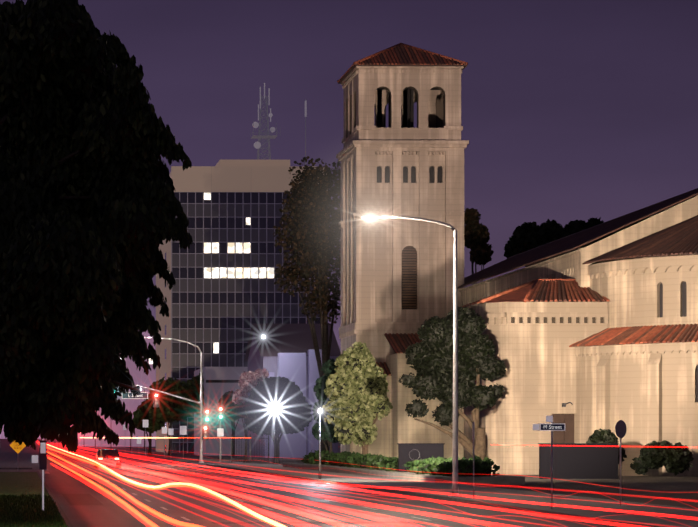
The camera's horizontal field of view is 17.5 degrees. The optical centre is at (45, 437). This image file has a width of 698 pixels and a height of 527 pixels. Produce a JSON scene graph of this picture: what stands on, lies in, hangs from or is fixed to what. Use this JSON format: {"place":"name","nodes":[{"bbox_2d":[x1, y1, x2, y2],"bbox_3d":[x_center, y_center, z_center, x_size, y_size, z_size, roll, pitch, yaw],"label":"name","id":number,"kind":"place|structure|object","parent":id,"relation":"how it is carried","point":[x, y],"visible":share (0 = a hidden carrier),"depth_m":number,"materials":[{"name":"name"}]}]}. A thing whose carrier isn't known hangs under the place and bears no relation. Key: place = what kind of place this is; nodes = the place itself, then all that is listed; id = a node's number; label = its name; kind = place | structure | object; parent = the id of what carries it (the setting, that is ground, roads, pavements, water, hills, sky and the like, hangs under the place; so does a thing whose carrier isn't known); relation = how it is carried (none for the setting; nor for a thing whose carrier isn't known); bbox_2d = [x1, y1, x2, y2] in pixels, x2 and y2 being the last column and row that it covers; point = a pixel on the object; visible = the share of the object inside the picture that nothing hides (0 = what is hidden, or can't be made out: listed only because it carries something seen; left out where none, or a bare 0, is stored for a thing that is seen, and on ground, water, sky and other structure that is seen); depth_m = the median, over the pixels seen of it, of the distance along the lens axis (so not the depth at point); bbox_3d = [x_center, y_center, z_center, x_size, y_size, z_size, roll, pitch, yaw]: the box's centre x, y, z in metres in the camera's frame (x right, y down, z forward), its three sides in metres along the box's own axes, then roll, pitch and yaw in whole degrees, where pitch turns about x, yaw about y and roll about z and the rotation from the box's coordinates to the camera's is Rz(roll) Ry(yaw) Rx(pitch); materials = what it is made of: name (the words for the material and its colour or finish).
{"place":"outdoors","nodes":[
{"label":"outdoors","id":0,"kind":"place"},
{"bbox_2d":[0,486,68,526],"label":"grass","id":1,"kind":"structure","parent":0,"point":[23,511],"depth_m":65.88,"materials":[{"name":"green plant"}]},
{"bbox_2d":[0,466,72,526],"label":"sidewalk","id":2,"kind":"structure","parent":0,"point":[22,481],"depth_m":109.19,"materials":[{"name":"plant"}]},
{"bbox_2d":[0,439,340,471],"bbox_3d":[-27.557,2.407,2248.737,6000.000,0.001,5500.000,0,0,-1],"label":"ground","id":3,"kind":"structure","parent":0,"point":[8,454],"depth_m":284.97,"materials":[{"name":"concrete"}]},
{"bbox_2d":[74,432,77,453],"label":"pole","id":4,"kind":"object","parent":3,"relation":"on","point":[76,452],"depth_m":328.89,"materials":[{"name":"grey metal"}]},
{"bbox_2d":[0,0,164,440],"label":"park tree","id":5,"kind":"object","parent":3,"relation":"on","point":[79,242],"visible":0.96,"depth_m":66.77,"materials":[{"name":"black plant"}]},
{"bbox_2d":[3,4,192,451],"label":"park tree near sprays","id":6,"kind":"object","parent":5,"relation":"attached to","point":[135,315],"visible":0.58,"depth_m":67.33,"materials":[{"name":"black plant"}]},
{"bbox_2d":[78,330,154,446],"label":"distant building","id":7,"kind":"structure","parent":3,"relation":"on","point":[141,378],"depth_m":599.26,"materials":[{"name":"purple"}]},
{"bbox_2d":[109,381,129,397],"bbox_3d":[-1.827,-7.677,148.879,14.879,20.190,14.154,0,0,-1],"label":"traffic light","id":8,"kind":"object","parent":3,"relation":"on","point":[113,385],"depth_m":147.24,"materials":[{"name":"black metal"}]},
{"bbox_2d":[133,400,164,454],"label":"tree","id":9,"kind":"object","parent":3,"relation":"on","point":[139,414],"visible":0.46,"depth_m":308.42,"materials":[{"name":"green plant"}]},
{"bbox_2d":[143,377,195,455],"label":"tree","id":10,"kind":"object","parent":3,"relation":"on","point":[170,409],"visible":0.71,"depth_m":298.11,"materials":[{"name":"green plant"}]},
{"bbox_2d":[184,373,203,414],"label":"tree","id":11,"kind":"object","parent":3,"relation":"on","point":[194,384],"visible":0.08,"depth_m":303.07,"materials":[{"name":"green plant"}]},
{"bbox_2d":[130,335,264,451],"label":"lamps","id":12,"kind":"object","parent":3,"relation":"on","point":[262,336],"visible":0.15,"depth_m":379.36,"materials":[{"name":"grey metal"}]},
{"bbox_2d":[194,367,247,455],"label":"office annexe","id":13,"kind":"structure","parent":3,"relation":"on","point":[218,382],"depth_m":299.23,"materials":[{"name":"grey"}]},
{"bbox_2d":[216,390,246,455],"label":"tree","id":14,"kind":"object","parent":3,"relation":"on","point":[232,413],"depth_m":288.49,"materials":[{"name":"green plant"}]},
{"bbox_2d":[156,160,326,452],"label":"office block","id":15,"kind":"structure","parent":3,"relation":"on","point":[223,295],"depth_m":349.25,"materials":[{"name":"beige concrete"}]},
{"bbox_2d":[251,83,306,164],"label":"antenna mast","id":16,"kind":"object","parent":15,"relation":"on","point":[258,145],"visible":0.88,"depth_m":364.44,"materials":[{"name":"silver metal"}]},
{"bbox_2d":[273,156,340,450],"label":"plane tree","id":17,"kind":"object","parent":3,"relation":"on","point":[308,192],"depth_m":213.63,"materials":[{"name":"green plant"}]},
{"bbox_2d":[464,208,493,284],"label":"plane tree","id":18,"kind":"object","parent":3,"relation":"on","point":[476,236],"visible":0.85,"depth_m":230.96,"materials":[{"name":"black plant"}]},
{"bbox_2d":[504,217,603,269],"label":"trees","id":19,"kind":"object","parent":3,"relation":"on","point":[525,236],"visible":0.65,"depth_m":243.80,"materials":[{"name":"black plant"}]},
{"bbox_2d":[244,324,340,457],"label":"hall building","id":20,"kind":"structure","parent":0,"point":[285,350],"depth_m":261.31,"materials":[{"name":"purple concrete"}]},
{"bbox_2d":[23,441,625,526],"bbox_3d":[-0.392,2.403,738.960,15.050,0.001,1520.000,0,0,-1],"label":"road","id":21,"kind":"structure","parent":0,"point":[205,506],"depth_m":83.78,"materials":[{"name":"grey asphalt"}]},
{"bbox_2d":[54,410,95,448],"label":"posts","id":22,"kind":"object","parent":21,"relation":"on","point":[95,440],"depth_m":479.33,"materials":[{"name":"grey metal"}]},
{"bbox_2d":[95,449,120,466],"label":"saloon car","id":23,"kind":"object","parent":21,"relation":"on","point":[107,456],"visible":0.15,"depth_m":179.52,"materials":[{"name":"red paint"}]},
{"bbox_2d":[63,405,223,461],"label":"traffic lights","id":24,"kind":"object","parent":21,"relation":"on","point":[220,418],"depth_m":208.93,"materials":[{"name":"metal"}]},
{"bbox_2d":[44,450,427,519],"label":"lane markings","id":25,"kind":"object","parent":21,"relation":"on","point":[219,494],"visible":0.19,"depth_m":84.98,"materials":[{"name":"paint"}]},
{"bbox_2d":[62,494,422,523],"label":"road patches","id":26,"kind":"object","parent":21,"relation":"on","point":[80,499],"visible":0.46,"depth_m":79.91,"materials":[{"name":"grey asphalt"}]},
{"bbox_2d":[10,416,626,509],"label":"street signs","id":27,"kind":"object","parent":21,"relation":"on","point":[620,429],"visible":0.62,"depth_m":71.09,"materials":[{"name":"metal"}]},
{"bbox_2d":[545,425,561,428],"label":"street sign lettering","id":28,"kind":"object","parent":27,"relation":"attached to","point":[553,427],"visible":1,"depth_m":71.06,"materials":[{"name":"white paint"}]},
{"bbox_2d":[0,0,697,438],"label":"sky","id":29,"kind":"structure","parent":0,"point":[571,110],"materials":[{"name":"purple"}]},
{"bbox_2d":[336,66,468,451],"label":"bell tower","id":30,"kind":"structure","parent":0,"point":[396,275],"depth_m":185.25,"materials":[{"name":"paint"}]},
{"bbox_2d":[337,43,467,83],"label":"tower roof","id":31,"kind":"structure","parent":30,"relation":"attached to","point":[401,54],"depth_m":185.97,"materials":[{"name":"red tile"}]},
{"bbox_2d":[173,458,697,526],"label":"pavement","id":32,"kind":"structure","parent":0,"point":[659,501],"depth_m":98.00,"materials":[{"name":"concrete"}]},
{"bbox_2d":[114,337,209,462],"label":"signal mast","id":33,"kind":"object","parent":32,"relation":"on","point":[143,395],"visible":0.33,"depth_m":202.98,"materials":[{"name":"metal"}]},
{"bbox_2d":[231,368,268,462],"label":"tree","id":34,"kind":"object","parent":32,"relation":"on","point":[248,381],"depth_m":213.85,"materials":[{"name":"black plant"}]},
{"bbox_2d":[231,434,268,462],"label":"iron fence","id":35,"kind":"object","parent":32,"relation":"on","point":[251,438],"depth_m":215.15,"materials":[{"name":"grey metal"}]},
{"bbox_2d":[244,376,312,462],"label":"dark round tree","id":36,"kind":"object","parent":32,"relation":"on","point":[285,396],"depth_m":203.09,"materials":[{"name":"green plant"}]},
{"bbox_2d":[272,406,323,478],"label":"lamp posts","id":37,"kind":"object","parent":32,"relation":"on","point":[319,410],"visible":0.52,"depth_m":123.07,"materials":[{"name":"grey metal"}]},
{"bbox_2d":[312,359,339,453],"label":"tree","id":38,"kind":"object","parent":32,"relation":"on","point":[327,429],"visible":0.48,"depth_m":167.82,"materials":[{"name":"green plant"}]},
{"bbox_2d":[321,342,392,454],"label":"lime tree","id":39,"kind":"object","parent":32,"relation":"on","point":[355,390],"visible":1,"depth_m":163.49,"materials":[{"name":"green plant"}]},
{"bbox_2d":[301,449,499,476],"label":"planter hedge","id":40,"kind":"object","parent":32,"relation":"on","point":[439,465],"visible":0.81,"depth_m":125.31,"materials":[{"name":"green plant"}]},
{"bbox_2d":[346,354,463,459],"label":"church wall","id":41,"kind":"structure","parent":32,"relation":"on","point":[396,425],"depth_m":179.53,"materials":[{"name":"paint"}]},
{"bbox_2d":[375,333,421,375],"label":"tiled roof","id":42,"kind":"structure","parent":41,"relation":"attached to","point":[400,343],"depth_m":183.04,"materials":[{"name":"red tile"}]},
{"bbox_2d":[362,214,461,496],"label":"street lamp","id":43,"kind":"object","parent":32,"relation":"on","point":[455,491],"visible":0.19,"depth_m":85.04,"materials":[{"name":"metal"}]},
{"bbox_2d":[398,306,506,459],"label":"tree","id":44,"kind":"object","parent":32,"relation":"on","point":[429,356],"visible":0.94,"depth_m":136.36,"materials":[{"name":"green plant"}]},
{"bbox_2d":[397,443,618,478],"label":"monument signs","id":45,"kind":"object","parent":32,"relation":"on","point":[585,460],"visible":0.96,"depth_m":127.30,"materials":[{"name":"black"}]},
{"bbox_2d":[459,195,697,476],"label":"church","id":46,"kind":"structure","parent":32,"relation":"on","point":[646,393],"depth_m":142.21,"materials":[{"name":"paint"}]},
{"bbox_2d":[457,188,697,288],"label":"church roofs","id":47,"kind":"structure","parent":46,"relation":"attached to","point":[680,238],"depth_m":149.43,"materials":[{"name":"brown tile"}]},
{"bbox_2d":[461,279,697,346],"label":"church roofs","id":48,"kind":"structure","parent":46,"relation":"attached to","point":[553,290],"depth_m":142.00,"materials":[{"name":"red tile"}]},
{"bbox_2d":[586,429,693,475],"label":"bushes","id":49,"kind":"object","parent":32,"relation":"on","point":[676,458],"visible":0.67,"depth_m":130.04,"materials":[{"name":"green plant"}]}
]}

